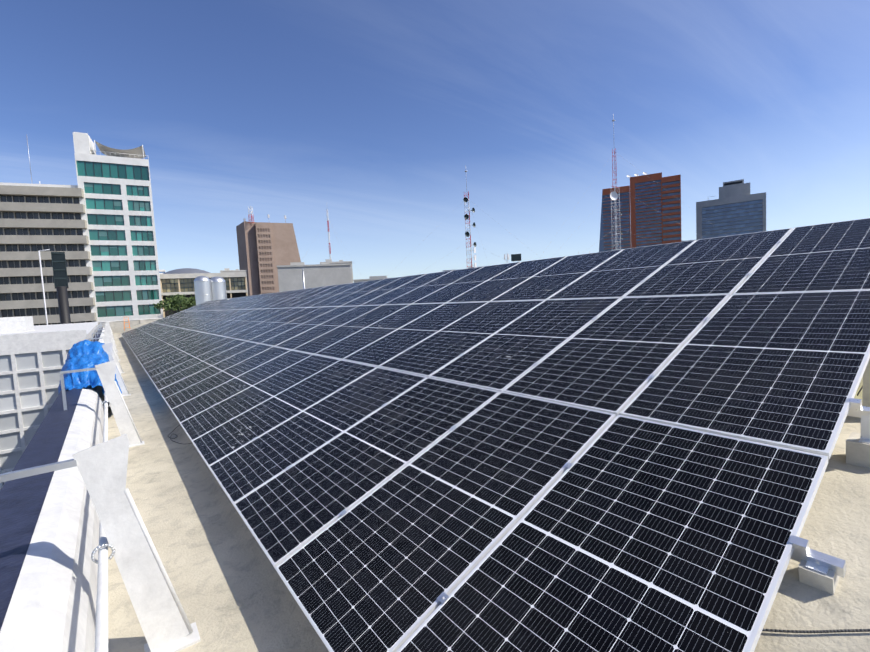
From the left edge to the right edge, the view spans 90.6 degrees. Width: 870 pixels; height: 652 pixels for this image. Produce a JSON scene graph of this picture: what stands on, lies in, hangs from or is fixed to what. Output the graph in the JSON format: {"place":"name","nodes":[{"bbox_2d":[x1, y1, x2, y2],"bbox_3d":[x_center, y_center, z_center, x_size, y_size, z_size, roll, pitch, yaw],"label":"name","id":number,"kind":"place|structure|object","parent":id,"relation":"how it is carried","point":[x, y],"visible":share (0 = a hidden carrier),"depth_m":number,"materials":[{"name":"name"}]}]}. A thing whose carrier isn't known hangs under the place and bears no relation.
{"place":"outdoors","nodes":[
{"label":"outdoors","id":0,"kind":"place"},
{"bbox_2d":[0,423,70,630],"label":"building","id":1,"kind":"structure","parent":0,"point":[31,538],"depth_m":3.33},
{"bbox_2d":[58,340,121,396],"bbox_3d":[-7.073,1.327,8.796,1.110,2.094,5.247,-6,5,-37],"label":"blue tarpaulin","id":2,"kind":"object","parent":1,"relation":"on","point":[84,354],"visible":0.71,"depth_m":7.21,"materials":[{"name":"blue plastic"}]},
{"bbox_2d":[0,321,200,651],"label":"parapet","id":3,"kind":"structure","parent":1,"relation":"on","point":[82,519],"depth_m":2.19,"materials":[{"name":"white paint"}]},
{"bbox_2d":[97,318,161,333],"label":"parapet wall","id":4,"kind":"structure","parent":1,"relation":"on","point":[116,326],"depth_m":37.65,"materials":[{"name":"concrete"}]},
{"bbox_2d":[194,269,304,304],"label":"storage tanks","id":5,"kind":"object","parent":1,"relation":"on","point":[208,289],"visible":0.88,"depth_m":38.17,"materials":[{"name":"grey metal"}]},
{"bbox_2d":[108,322,869,651],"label":"roof surface","id":6,"kind":"object","parent":1,"relation":"on","point":[230,588],"visible":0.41,"depth_m":2.54,"materials":[{"name":"beige concrete"}]},
{"bbox_2d":[134,241,869,603],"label":"panel mounts","id":7,"kind":"object","parent":6,"relation":"on","point":[820,571],"visible":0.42,"depth_m":1.64,"materials":[{"name":"silver metal"}]},
{"bbox_2d":[121,218,869,651],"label":"solar array","id":8,"kind":"object","parent":7,"relation":"on","point":[669,510],"visible":1,"depth_m":2.85,"materials":[{"name":"black"}]},
{"bbox_2d":[762,629,869,632],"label":"cable conduit","id":9,"kind":"object","parent":6,"relation":"on","point":[819,631],"visible":0.6,"depth_m":1.45,"materials":[{"name":"grey metal"}]},
{"bbox_2d":[854,359,869,406],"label":"end wall","id":10,"kind":"structure","parent":6,"relation":"on","point":[863,392],"depth_m":2.81,"materials":[{"name":"beige concrete"}]},
{"bbox_2d":[0,316,97,489],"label":"building wall","id":11,"kind":"structure","parent":0,"point":[33,358],"depth_m":18.03,"materials":[{"name":"white paint"}]},
{"bbox_2d":[236,206,300,295],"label":"brown tower with antennas","id":12,"kind":"structure","parent":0,"point":[265,249],"depth_m":243.12,"materials":[{"name":"concrete"}]},
{"bbox_2d":[159,240,691,292],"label":"distant city blocks","id":13,"kind":"structure","parent":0,"point":[328,272],"depth_m":91.19,"materials":[{"name":"concrete"}]},
{"bbox_2d":[314,114,712,278],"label":"radio towers","id":14,"kind":"structure","parent":13,"relation":"on","point":[613,195],"depth_m":84.70,"materials":[{"name":"white"}]},
{"bbox_2d":[0,0,869,282],"label":"sky","id":15,"kind":"structure","parent":0,"point":[372,114],"materials":[{"name":"blue"}]},
{"bbox_2d":[599,172,680,251],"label":"office building","id":16,"kind":"structure","parent":0,"point":[649,224],"depth_m":416.23,"materials":[{"name":"orange"}]},
{"bbox_2d":[696,179,765,239],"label":"grey glass tower","id":17,"kind":"structure","parent":0,"point":[736,208],"depth_m":422.81,"materials":[{"name":"glass"}]},
{"label":"street ground","id":18,"kind":"structure","parent":0,"visible":0},
{"bbox_2d":[0,135,96,325],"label":"office building","id":19,"kind":"structure","parent":18,"relation":"on","point":[35,219],"depth_m":98.73,"materials":[{"name":"concrete"}]},
{"bbox_2d":[73,132,163,321],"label":"white office building","id":20,"kind":"structure","parent":18,"relation":"on","point":[118,217],"depth_m":105.44,"materials":[{"name":"teal glass"}]},
{"bbox_2d":[153,294,188,313],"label":"tree","id":21,"kind":"object","parent":18,"relation":"on","point":[168,305],"visible":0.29,"depth_m":101.97,"materials":[{"name":"green plant"}]},
{"bbox_2d":[162,294,195,308],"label":"tree","id":22,"kind":"object","parent":18,"relation":"on","point":[186,304],"visible":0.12,"depth_m":107.30,"materials":[{"name":"green plant"}]},
{"bbox_2d":[179,294,195,310],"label":"tree","id":23,"kind":"object","parent":18,"relation":"on","point":[191,297],"visible":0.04,"depth_m":112.28,"materials":[{"name":"green plant"}]},
{"bbox_2d":[159,268,247,316],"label":"low building","id":24,"kind":"structure","parent":18,"relation":"on","point":[177,281],"depth_m":130.87,"materials":[{"name":"concrete"}]},
{"bbox_2d":[38,249,520,324],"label":"billboards","id":25,"kind":"object","parent":18,"relation":"on","point":[59,272],"visible":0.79,"depth_m":52.51,"materials":[{"name":"grey"}]}
]}

